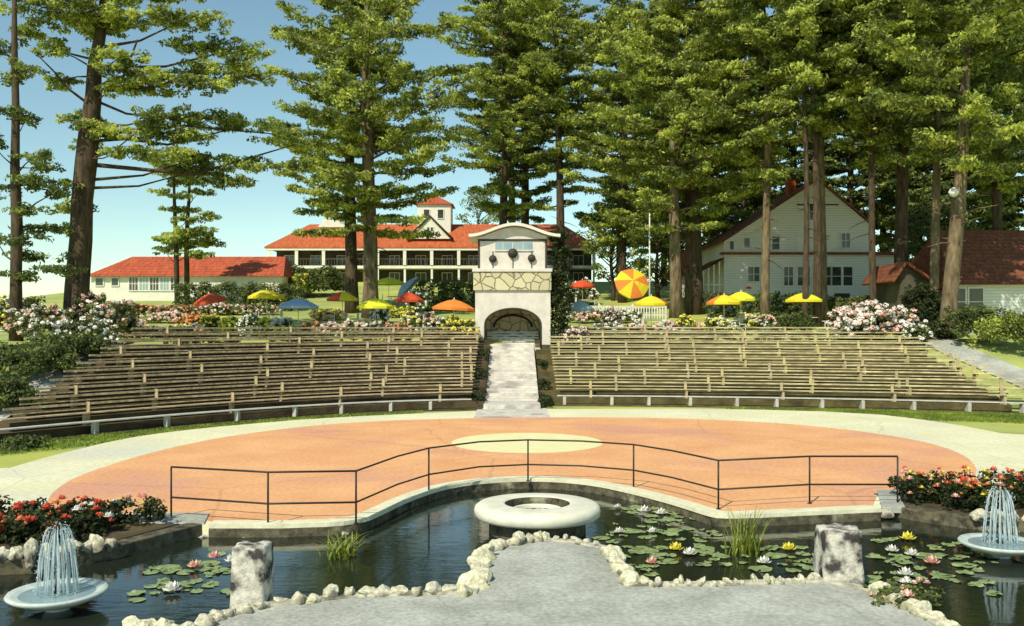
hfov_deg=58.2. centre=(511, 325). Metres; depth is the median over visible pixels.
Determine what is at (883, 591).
flowering plant
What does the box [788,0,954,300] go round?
pine tree
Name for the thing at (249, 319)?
flowering shrub
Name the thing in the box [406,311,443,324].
flower bed
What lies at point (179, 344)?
bench
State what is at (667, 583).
rock
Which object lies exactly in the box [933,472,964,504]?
flowering plant
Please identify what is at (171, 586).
water lily
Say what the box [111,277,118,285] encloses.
window
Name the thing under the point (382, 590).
rock
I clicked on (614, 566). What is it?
rock
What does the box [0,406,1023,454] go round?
grass
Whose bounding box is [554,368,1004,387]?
bench
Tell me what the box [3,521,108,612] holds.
fountain
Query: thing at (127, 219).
sky
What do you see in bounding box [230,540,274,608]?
stone pillar
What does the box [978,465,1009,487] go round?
flowering plant
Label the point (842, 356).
bench
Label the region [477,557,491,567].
rock
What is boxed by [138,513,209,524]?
paving slab
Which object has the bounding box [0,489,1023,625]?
water
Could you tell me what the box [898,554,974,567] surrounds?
water lily
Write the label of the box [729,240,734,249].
window
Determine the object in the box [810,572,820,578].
rock
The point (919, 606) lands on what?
rock
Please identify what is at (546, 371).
seating bank
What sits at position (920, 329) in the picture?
flowering shrub
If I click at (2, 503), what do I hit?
flowering plant
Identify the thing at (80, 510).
flowering plant
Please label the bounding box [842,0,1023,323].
pine tree
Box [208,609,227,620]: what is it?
rock
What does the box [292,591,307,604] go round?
rock
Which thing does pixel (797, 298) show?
garden umbrella
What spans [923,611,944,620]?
rock
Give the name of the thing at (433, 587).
rock
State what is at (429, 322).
flowering shrub
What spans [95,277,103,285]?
window
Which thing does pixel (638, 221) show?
broadleaf tree
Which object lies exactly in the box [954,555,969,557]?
lily pad
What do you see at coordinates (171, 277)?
window
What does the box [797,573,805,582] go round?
rock
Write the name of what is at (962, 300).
window
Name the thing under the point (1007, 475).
flowering plant
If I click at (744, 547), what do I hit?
water reeds
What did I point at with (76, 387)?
bench
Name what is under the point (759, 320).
flowering shrub
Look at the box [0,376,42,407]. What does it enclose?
shrub
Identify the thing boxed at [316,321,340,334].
flower bed
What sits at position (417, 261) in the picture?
window
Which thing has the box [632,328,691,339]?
hedge
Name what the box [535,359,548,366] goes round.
hedge
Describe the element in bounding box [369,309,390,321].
flowering shrub
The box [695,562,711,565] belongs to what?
lily pad
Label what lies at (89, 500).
flowering plant
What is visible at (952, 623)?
rock
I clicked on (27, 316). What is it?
flowering shrub
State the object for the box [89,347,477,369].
bench
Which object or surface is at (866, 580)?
lily pad
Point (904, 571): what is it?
water lily
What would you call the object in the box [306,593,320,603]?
rock
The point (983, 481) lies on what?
flowering plant
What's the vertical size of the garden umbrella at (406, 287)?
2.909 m
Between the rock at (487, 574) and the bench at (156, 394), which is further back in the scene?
the bench at (156, 394)
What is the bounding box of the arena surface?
[48,417,975,521]
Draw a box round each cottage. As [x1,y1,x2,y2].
[90,257,295,300]
[861,230,1023,332]
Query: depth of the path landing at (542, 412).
40.35 m
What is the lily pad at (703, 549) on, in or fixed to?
on the water
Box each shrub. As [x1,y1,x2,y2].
[0,294,45,330]
[0,303,80,334]
[0,338,87,375]
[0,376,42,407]
[0,434,52,450]
[21,315,123,344]
[23,329,118,356]
[71,291,116,331]
[79,299,144,333]
[199,313,220,330]
[214,315,238,332]
[234,312,261,335]
[238,314,256,336]
[288,273,313,294]
[289,264,344,291]
[297,321,324,335]
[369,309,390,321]
[400,312,423,331]
[405,288,432,312]
[421,316,447,329]
[422,317,434,336]
[550,281,583,300]
[557,324,591,345]
[563,277,600,300]
[600,306,624,325]
[676,314,694,331]
[755,314,776,331]
[757,310,819,329]
[825,302,859,331]
[828,294,868,312]
[834,299,919,338]
[894,319,932,345]
[899,280,941,323]
[914,321,955,338]
[934,303,997,336]
[967,306,1023,344]
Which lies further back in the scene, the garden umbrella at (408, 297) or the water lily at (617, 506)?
the garden umbrella at (408, 297)
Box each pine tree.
[0,0,88,340]
[0,0,314,308]
[261,0,427,312]
[268,0,484,318]
[411,0,599,225]
[450,0,594,224]
[455,0,552,222]
[477,0,616,281]
[553,0,684,302]
[563,1,663,274]
[567,0,789,317]
[597,0,796,314]
[619,7,722,285]
[662,0,867,314]
[665,0,763,250]
[701,5,812,245]
[721,0,872,315]
[726,0,886,326]
[728,15,863,208]
[743,1,873,323]
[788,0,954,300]
[791,2,912,245]
[826,1,1015,262]
[826,2,932,251]
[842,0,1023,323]
[847,36,988,251]
[851,0,1023,338]
[895,42,1022,258]
[933,0,1023,229]
[942,2,1023,229]
[967,0,1023,229]
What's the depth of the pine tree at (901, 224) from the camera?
65.74 m
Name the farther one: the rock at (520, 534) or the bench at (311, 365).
the bench at (311, 365)
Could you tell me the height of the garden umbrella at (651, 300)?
2.520 m
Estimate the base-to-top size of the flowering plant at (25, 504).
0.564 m
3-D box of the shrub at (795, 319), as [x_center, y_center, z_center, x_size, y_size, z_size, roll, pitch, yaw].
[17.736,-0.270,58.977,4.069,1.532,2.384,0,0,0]
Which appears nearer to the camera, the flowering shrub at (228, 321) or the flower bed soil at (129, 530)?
the flower bed soil at (129, 530)
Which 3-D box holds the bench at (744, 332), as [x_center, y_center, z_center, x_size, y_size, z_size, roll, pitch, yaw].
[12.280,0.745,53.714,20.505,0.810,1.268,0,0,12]
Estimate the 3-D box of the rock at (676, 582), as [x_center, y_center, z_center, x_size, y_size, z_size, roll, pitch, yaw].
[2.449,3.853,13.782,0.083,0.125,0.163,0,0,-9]
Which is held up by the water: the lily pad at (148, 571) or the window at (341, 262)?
the lily pad at (148, 571)
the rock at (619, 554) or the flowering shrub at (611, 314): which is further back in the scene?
the flowering shrub at (611, 314)
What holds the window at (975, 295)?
in the brown roofed cottage at (992, 269)
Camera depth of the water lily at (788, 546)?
16.35 m
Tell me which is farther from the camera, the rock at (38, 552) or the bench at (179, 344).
the bench at (179, 344)
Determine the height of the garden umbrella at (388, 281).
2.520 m
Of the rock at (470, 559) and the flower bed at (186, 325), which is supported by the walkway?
the rock at (470, 559)
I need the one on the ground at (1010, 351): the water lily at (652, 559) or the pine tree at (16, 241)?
the pine tree at (16, 241)
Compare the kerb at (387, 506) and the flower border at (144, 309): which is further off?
the flower border at (144, 309)
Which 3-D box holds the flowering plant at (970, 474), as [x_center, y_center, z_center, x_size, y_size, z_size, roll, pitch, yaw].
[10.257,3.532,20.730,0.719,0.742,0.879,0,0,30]
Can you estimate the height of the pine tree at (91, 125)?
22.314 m
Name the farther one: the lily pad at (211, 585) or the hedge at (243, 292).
the hedge at (243, 292)
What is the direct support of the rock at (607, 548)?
on the walkway
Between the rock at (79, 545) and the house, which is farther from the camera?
the house
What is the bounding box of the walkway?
[216,542,934,625]
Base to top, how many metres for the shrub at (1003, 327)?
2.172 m
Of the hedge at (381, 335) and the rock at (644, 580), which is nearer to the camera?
the rock at (644, 580)
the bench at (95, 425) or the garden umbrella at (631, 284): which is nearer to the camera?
the bench at (95, 425)
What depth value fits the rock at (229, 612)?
12.28 m
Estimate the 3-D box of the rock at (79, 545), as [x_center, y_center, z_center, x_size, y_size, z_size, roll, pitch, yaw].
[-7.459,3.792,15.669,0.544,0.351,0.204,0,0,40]
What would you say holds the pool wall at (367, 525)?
on the pond bed
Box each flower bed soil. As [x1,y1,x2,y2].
[0,517,179,549]
[874,493,1023,516]
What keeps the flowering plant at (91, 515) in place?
on the flower bed soil at (129, 530)
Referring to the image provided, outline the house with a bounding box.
[702,180,893,311]
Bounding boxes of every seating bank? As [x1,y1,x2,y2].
[0,340,488,443]
[535,340,1019,413]
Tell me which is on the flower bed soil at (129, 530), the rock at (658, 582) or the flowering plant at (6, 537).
the flowering plant at (6, 537)
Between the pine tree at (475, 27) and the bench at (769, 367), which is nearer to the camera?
the bench at (769, 367)
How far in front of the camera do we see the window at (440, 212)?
118.44 m
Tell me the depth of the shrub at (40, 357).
36.15 m
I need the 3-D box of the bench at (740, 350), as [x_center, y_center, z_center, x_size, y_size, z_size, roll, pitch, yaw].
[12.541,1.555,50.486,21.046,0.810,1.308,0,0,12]
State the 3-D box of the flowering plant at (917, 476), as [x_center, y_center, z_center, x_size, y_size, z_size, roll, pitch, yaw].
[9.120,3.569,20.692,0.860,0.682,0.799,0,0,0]
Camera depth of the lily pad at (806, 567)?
15.41 m
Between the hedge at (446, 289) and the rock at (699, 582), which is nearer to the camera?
the rock at (699, 582)
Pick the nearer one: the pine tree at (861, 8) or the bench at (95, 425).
the bench at (95, 425)
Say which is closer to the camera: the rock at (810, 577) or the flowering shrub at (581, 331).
the rock at (810, 577)
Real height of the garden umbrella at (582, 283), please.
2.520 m
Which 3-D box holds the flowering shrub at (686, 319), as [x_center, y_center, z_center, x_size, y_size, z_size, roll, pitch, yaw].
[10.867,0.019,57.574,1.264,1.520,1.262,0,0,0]
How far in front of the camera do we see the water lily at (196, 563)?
15.39 m
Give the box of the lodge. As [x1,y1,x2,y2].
[264,185,595,281]
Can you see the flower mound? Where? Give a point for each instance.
(453, 323)
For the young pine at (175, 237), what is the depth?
79.44 m
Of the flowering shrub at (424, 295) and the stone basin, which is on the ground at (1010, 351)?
the flowering shrub at (424, 295)
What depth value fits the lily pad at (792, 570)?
15.23 m
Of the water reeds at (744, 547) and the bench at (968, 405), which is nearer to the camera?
the water reeds at (744, 547)
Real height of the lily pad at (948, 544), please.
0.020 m
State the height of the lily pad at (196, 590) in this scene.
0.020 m
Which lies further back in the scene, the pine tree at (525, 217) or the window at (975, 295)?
the pine tree at (525, 217)
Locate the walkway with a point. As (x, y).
(550, 584)
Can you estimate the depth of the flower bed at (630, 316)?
65.65 m
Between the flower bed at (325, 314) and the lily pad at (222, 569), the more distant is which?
the flower bed at (325, 314)
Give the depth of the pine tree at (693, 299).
71.24 m
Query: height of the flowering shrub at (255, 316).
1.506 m
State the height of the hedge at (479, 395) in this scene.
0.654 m
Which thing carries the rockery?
in the water
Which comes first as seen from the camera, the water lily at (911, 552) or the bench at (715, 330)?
the water lily at (911, 552)
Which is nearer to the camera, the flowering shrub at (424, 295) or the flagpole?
the flagpole
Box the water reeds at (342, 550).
[309,529,371,559]
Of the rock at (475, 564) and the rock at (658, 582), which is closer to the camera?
the rock at (658, 582)
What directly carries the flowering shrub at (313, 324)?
on the ground at (1010, 351)
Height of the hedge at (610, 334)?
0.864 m
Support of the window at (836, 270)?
in the house
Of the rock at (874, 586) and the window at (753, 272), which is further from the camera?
the window at (753, 272)
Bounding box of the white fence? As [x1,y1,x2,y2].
[565,304,666,318]
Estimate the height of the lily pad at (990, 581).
0.020 m
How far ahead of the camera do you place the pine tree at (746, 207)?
96.26 m
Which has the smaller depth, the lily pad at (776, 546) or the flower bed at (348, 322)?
the lily pad at (776, 546)
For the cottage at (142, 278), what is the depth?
86.00 m
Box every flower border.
[111,303,201,315]
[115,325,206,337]
[188,302,281,314]
[256,325,291,337]
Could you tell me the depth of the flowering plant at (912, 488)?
19.84 m
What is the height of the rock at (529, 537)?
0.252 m
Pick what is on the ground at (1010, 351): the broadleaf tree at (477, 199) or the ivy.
the broadleaf tree at (477, 199)
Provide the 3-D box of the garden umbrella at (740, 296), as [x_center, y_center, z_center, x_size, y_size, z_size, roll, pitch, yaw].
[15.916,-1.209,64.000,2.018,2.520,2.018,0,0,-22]
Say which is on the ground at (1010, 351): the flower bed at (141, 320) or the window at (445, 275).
the flower bed at (141, 320)
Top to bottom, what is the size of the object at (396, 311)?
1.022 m
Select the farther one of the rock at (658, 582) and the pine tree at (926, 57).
the pine tree at (926, 57)
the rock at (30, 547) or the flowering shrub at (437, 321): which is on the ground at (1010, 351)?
the flowering shrub at (437, 321)
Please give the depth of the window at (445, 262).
117.95 m
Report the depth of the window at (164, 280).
85.95 m
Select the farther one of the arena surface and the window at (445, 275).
the window at (445, 275)
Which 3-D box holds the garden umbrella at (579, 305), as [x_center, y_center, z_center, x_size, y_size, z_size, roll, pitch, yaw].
[4.237,-0.412,58.000,1.753,2.520,1.753,0,0,-22]
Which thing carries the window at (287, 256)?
in the lodge
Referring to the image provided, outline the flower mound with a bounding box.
[436,315,478,339]
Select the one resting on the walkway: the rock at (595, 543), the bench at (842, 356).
the rock at (595, 543)
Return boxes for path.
[0,342,125,418]
[483,344,540,408]
[924,338,1023,386]
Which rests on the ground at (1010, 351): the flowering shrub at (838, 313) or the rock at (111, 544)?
the flowering shrub at (838, 313)
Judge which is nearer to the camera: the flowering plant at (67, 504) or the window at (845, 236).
the flowering plant at (67, 504)
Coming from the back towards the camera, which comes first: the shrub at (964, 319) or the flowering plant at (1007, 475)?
the shrub at (964, 319)
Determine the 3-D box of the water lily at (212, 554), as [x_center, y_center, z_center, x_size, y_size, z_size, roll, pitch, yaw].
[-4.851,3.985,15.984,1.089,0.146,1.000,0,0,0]
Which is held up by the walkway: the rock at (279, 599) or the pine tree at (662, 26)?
the rock at (279, 599)
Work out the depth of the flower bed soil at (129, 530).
17.19 m
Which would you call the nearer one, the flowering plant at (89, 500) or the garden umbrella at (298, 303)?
the flowering plant at (89, 500)
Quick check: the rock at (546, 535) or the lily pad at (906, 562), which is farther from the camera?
the rock at (546, 535)
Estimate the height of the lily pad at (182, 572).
0.020 m
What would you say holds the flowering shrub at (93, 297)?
on the ground at (1010, 351)
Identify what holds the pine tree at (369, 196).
on the ground at (1010, 351)
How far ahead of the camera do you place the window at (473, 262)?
117.95 m
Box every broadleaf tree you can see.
[455,185,498,223]
[575,197,647,300]
[621,207,684,297]
[701,205,747,244]
[877,208,948,262]
[892,198,982,258]
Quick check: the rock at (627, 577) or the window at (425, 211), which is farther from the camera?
the window at (425, 211)
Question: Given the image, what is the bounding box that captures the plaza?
[0,409,1023,535]
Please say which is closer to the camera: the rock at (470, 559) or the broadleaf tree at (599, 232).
the rock at (470, 559)
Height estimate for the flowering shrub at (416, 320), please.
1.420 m
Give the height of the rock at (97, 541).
0.373 m
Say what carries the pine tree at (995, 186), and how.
on the ground at (1010, 351)
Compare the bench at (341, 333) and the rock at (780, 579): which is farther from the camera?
the bench at (341, 333)
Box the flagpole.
[649,204,651,317]
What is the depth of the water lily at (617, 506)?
20.37 m
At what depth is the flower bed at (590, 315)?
65.60 m
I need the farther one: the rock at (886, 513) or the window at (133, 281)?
the window at (133, 281)
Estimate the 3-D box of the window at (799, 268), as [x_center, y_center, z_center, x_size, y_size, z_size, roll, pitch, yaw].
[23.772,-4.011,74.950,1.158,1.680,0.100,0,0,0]
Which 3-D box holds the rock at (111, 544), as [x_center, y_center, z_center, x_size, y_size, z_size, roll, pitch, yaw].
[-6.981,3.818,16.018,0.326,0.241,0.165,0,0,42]
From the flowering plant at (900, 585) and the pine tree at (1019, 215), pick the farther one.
the pine tree at (1019, 215)
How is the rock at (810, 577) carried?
on the walkway
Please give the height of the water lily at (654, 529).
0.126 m
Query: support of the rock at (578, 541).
on the walkway
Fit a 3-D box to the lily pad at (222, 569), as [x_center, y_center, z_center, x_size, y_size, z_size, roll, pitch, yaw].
[-4.813,4.048,15.222,0.269,0.020,0.255,0,0,0]
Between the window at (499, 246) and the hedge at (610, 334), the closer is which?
the window at (499, 246)
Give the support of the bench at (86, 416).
on the seating bank at (75, 430)
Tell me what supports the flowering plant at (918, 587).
in the water
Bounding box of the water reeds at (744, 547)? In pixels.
[709,504,778,556]
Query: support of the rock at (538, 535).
on the walkway
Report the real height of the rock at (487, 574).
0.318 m
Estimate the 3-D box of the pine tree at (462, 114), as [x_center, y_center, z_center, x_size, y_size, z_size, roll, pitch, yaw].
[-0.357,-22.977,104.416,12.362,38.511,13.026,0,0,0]
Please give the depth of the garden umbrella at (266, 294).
65.25 m
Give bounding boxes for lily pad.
[142,569,159,573]
[144,584,158,587]
[156,580,171,583]
[176,569,193,574]
[188,578,202,582]
[190,588,202,592]
[202,582,218,586]
[204,570,218,574]
[215,567,228,572]
[220,588,230,592]
[606,539,618,543]
[638,535,651,538]
[644,572,658,575]
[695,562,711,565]
[699,545,714,549]
[701,548,714,550]
[715,553,729,557]
[762,546,775,550]
[765,545,780,548]
[785,568,801,571]
[802,565,813,570]
[863,578,875,582]
[896,559,912,563]
[927,544,941,547]
[930,547,944,549]
[941,542,955,545]
[943,577,957,580]
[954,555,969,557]
[956,569,973,574]
[968,582,984,586]
[978,579,995,583]
[988,590,1001,594]
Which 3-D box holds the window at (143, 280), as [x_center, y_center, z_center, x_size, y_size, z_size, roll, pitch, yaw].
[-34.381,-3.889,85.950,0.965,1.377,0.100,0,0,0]
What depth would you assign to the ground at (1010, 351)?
57.75 m
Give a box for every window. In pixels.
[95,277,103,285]
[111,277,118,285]
[128,276,138,290]
[139,276,148,290]
[149,276,159,290]
[160,276,169,290]
[170,276,180,290]
[284,255,294,265]
[310,255,320,265]
[337,255,344,265]
[337,272,344,281]
[389,255,399,265]
[389,272,399,279]
[415,255,425,265]
[415,272,425,281]
[423,209,429,218]
[437,209,443,218]
[442,255,452,265]
[442,272,452,280]
[468,255,477,265]
[468,272,472,281]
[494,242,532,250]
[547,255,555,265]
[573,255,583,265]
[573,272,583,280]
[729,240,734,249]
[743,237,750,248]
[747,266,760,281]
[771,235,780,249]
[783,266,793,285]
[797,266,810,285]
[809,203,813,220]
[827,266,831,285]
[832,266,841,285]
[834,293,849,298]
[841,232,850,248]
[842,266,852,285]
[958,287,966,308]
[967,287,983,310]
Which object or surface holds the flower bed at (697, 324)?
on the ground at (1010, 351)
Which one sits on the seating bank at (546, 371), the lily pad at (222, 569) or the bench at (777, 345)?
the bench at (777, 345)
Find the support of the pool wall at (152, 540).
on the pond bed
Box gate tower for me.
[469,223,559,355]
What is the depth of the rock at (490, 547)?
15.44 m
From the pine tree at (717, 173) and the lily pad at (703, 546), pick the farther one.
the pine tree at (717, 173)
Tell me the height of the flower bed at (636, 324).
1.336 m
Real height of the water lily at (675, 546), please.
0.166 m
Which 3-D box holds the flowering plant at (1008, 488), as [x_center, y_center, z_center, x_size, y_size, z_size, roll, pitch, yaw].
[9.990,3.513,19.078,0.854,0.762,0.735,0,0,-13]
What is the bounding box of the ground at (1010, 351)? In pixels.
[0,282,1023,467]
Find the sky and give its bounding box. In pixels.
[0,0,1023,299]
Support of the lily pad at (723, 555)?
on the water
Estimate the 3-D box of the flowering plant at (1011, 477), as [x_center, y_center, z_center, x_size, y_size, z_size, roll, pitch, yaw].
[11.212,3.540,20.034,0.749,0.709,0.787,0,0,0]
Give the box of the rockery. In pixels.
[122,616,179,625]
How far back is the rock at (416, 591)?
13.21 m
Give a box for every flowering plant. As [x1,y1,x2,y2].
[0,494,14,515]
[0,498,10,511]
[0,506,14,522]
[0,513,42,545]
[3,500,47,532]
[4,509,46,544]
[8,497,47,516]
[26,512,88,543]
[39,498,75,529]
[49,494,90,519]
[66,501,107,535]
[71,495,117,517]
[71,505,125,535]
[96,493,137,524]
[125,492,167,526]
[862,582,903,606]
[886,576,922,597]
[887,466,924,494]
[887,578,935,610]
[894,470,933,505]
[899,577,944,607]
[903,470,933,498]
[917,474,956,503]
[923,467,957,487]
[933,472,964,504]
[940,477,981,509]
[941,478,982,512]
[952,465,977,479]
[959,479,1001,511]
[965,474,991,492]
[977,476,1014,508]
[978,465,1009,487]
[981,467,1023,481]
[998,472,1023,504]
[1008,474,1023,501]
[1014,482,1023,506]
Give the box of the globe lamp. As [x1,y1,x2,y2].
[946,187,958,201]
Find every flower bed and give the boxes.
[118,319,154,330]
[140,309,200,322]
[166,323,204,336]
[173,312,212,324]
[256,316,272,326]
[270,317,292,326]
[308,308,347,319]
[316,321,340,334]
[327,318,387,335]
[383,322,413,336]
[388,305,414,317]
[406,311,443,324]
[567,308,602,321]
[588,321,618,334]
[597,308,646,321]
[618,319,655,339]
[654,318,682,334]
[691,322,709,334]
[700,315,743,334]
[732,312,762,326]
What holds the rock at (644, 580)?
on the kerb at (590, 544)
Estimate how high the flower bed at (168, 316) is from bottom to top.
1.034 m
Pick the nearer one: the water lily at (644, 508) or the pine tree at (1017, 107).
the water lily at (644, 508)
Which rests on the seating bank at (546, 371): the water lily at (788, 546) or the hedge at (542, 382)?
the hedge at (542, 382)
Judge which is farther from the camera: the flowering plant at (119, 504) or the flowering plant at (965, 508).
the flowering plant at (965, 508)
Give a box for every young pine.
[146,157,221,304]
[161,165,225,299]
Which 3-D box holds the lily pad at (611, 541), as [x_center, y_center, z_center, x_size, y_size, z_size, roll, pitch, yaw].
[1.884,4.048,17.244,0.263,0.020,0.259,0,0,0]
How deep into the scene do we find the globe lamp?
53.83 m
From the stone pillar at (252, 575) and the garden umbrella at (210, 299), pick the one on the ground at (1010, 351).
the garden umbrella at (210, 299)
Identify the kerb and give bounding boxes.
[197,538,939,625]
[208,476,880,528]
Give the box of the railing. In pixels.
[170,439,898,523]
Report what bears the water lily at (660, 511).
on the water
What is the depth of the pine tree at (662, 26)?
68.38 m
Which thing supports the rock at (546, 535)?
on the kerb at (590, 544)
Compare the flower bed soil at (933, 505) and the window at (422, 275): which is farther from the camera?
the window at (422, 275)
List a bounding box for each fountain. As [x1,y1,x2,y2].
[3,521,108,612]
[957,486,1023,558]
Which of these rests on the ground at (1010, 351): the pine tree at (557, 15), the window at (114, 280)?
the pine tree at (557, 15)
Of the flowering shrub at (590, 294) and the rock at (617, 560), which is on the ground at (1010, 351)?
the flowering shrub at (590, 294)
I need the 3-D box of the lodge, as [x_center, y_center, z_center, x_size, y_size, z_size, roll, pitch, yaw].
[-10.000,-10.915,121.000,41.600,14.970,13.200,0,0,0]
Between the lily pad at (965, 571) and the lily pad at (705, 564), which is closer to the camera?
the lily pad at (965, 571)
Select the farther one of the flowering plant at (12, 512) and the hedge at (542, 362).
the hedge at (542, 362)
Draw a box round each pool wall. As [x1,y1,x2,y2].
[0,523,201,574]
[209,482,880,536]
[894,504,1023,531]
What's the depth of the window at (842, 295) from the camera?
74.93 m
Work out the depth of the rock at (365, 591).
13.23 m
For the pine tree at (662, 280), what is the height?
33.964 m
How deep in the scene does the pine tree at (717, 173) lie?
102.53 m
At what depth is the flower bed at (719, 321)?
57.15 m
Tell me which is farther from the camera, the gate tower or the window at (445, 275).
the window at (445, 275)
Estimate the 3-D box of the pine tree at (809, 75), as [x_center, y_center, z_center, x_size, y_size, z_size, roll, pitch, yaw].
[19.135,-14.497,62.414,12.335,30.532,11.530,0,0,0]
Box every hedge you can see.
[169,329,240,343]
[172,280,308,311]
[268,329,334,341]
[350,328,413,340]
[413,278,474,310]
[414,328,480,339]
[469,388,486,401]
[474,366,488,379]
[478,348,489,358]
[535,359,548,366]
[537,379,551,389]
[537,392,554,407]
[587,328,632,339]
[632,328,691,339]
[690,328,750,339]
[702,290,812,317]
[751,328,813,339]
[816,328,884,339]
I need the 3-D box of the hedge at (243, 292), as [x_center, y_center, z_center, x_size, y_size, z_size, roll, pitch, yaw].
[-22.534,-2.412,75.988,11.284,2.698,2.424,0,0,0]
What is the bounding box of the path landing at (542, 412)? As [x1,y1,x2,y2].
[474,408,549,416]
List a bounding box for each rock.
[0,546,9,561]
[7,546,23,561]
[23,537,37,568]
[36,542,51,560]
[67,538,84,551]
[81,540,92,552]
[89,534,104,553]
[104,538,117,551]
[180,621,196,625]
[194,613,216,625]
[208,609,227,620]
[222,608,235,616]
[231,602,251,613]
[253,599,270,609]
[273,597,287,602]
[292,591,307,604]
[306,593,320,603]
[323,584,338,596]
[344,586,354,595]
[357,586,375,596]
[371,584,392,597]
[390,585,407,594]
[411,586,421,596]
[424,581,441,594]
[441,584,458,590]
[456,568,490,589]
[457,585,473,596]
[467,555,485,565]
[470,561,487,569]
[471,544,494,555]
[473,548,495,559]
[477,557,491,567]
[479,568,492,581]
[488,539,504,550]
[497,538,507,547]
[506,535,521,545]
[513,531,524,544]
[525,532,533,542]
[533,531,543,541]
[542,531,549,541]
[574,538,582,544]
[592,540,600,545]
[600,544,621,554]
[606,549,626,560]
[606,555,625,562]
[609,562,622,572]
[611,557,624,563]
[617,563,634,575]
[618,570,640,586]
[640,576,648,583]
[649,580,655,587]
[654,576,661,586]
[662,581,671,586]
[673,578,678,586]
[678,574,683,583]
[686,579,691,585]
[696,580,701,586]
[699,576,705,584]
[708,580,716,586]
[722,577,732,582]
[750,573,757,581]
[763,573,770,584]
[776,576,784,584]
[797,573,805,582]
[807,574,813,579]
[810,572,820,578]
[870,581,889,595]
[880,509,894,517]
[884,590,903,602]
[900,598,918,610]
[909,600,931,614]
[914,609,931,616]
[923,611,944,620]
[935,620,949,625]
[947,620,959,625]
[969,508,989,521]
[988,509,1003,522]
[1009,510,1019,522]
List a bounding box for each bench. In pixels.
[0,384,471,424]
[0,399,471,433]
[19,377,472,409]
[35,370,473,407]
[50,364,474,393]
[61,358,475,382]
[77,352,476,379]
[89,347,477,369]
[101,341,477,365]
[111,337,478,356]
[122,331,478,348]
[127,327,479,343]
[549,336,920,350]
[550,327,899,339]
[550,331,910,344]
[550,341,935,355]
[551,346,946,362]
[551,351,959,368]
[552,356,974,375]
[553,362,989,382]
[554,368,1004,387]
[555,374,1021,396]
[556,381,1023,404]
[557,395,1023,412]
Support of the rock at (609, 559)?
on the walkway
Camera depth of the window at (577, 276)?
117.95 m
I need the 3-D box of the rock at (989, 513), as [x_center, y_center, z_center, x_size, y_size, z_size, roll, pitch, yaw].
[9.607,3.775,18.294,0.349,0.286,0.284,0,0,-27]
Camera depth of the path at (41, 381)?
36.78 m
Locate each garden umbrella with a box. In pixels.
[193,292,227,315]
[248,288,284,315]
[278,296,318,334]
[327,290,357,322]
[357,296,393,320]
[378,277,403,285]
[394,291,423,314]
[396,277,417,303]
[432,299,474,314]
[570,279,594,301]
[570,299,593,326]
[615,269,648,298]
[634,294,667,325]
[706,295,741,304]
[731,290,755,311]
[785,293,822,302]
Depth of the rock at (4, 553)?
15.03 m
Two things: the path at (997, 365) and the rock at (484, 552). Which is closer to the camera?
the rock at (484, 552)
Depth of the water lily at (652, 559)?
15.75 m
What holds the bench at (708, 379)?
on the seating bank at (546, 371)
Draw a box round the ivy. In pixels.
[548,228,572,335]
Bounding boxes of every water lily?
[126,581,195,601]
[153,559,211,573]
[194,554,231,573]
[200,550,225,565]
[592,527,641,539]
[614,504,642,510]
[621,504,657,516]
[623,527,682,535]
[628,541,683,553]
[646,556,678,563]
[650,547,713,556]
[652,508,671,521]
[720,556,772,571]
[765,542,815,558]
[864,567,951,579]
[870,531,915,542]
[870,548,918,560]
[885,544,933,558]
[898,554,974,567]
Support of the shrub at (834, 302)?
on the ground at (1010, 351)
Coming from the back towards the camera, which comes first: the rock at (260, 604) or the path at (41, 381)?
the path at (41, 381)
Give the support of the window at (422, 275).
in the lodge
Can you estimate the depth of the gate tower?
55.00 m
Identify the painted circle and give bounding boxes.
[452,433,602,452]
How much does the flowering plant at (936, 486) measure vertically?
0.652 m
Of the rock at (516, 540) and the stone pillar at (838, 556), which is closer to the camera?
the stone pillar at (838, 556)
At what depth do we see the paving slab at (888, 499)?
20.05 m
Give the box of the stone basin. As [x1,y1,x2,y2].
[474,493,600,539]
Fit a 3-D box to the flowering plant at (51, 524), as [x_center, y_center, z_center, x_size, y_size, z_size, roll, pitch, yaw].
[-8.098,3.635,16.315,0.787,0.563,1.028,0,0,35]
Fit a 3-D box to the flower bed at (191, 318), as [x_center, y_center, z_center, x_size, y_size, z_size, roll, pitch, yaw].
[-22.065,-0.405,63.932,2.948,1.066,1.604,0,0,0]
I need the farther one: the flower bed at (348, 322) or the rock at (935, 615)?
the flower bed at (348, 322)
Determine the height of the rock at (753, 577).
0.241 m
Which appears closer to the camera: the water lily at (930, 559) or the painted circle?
the water lily at (930, 559)
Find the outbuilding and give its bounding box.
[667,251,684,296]
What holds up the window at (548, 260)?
in the lodge
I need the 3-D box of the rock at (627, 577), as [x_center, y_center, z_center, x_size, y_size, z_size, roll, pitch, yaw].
[1.778,3.840,13.863,0.363,0.283,0.311,0,0,-9]
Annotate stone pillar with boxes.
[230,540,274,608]
[814,523,862,584]
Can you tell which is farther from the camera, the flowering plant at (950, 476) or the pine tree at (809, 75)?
the pine tree at (809, 75)
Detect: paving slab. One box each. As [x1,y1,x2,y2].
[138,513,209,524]
[877,490,904,512]
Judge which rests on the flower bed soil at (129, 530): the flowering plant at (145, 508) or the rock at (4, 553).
the flowering plant at (145, 508)

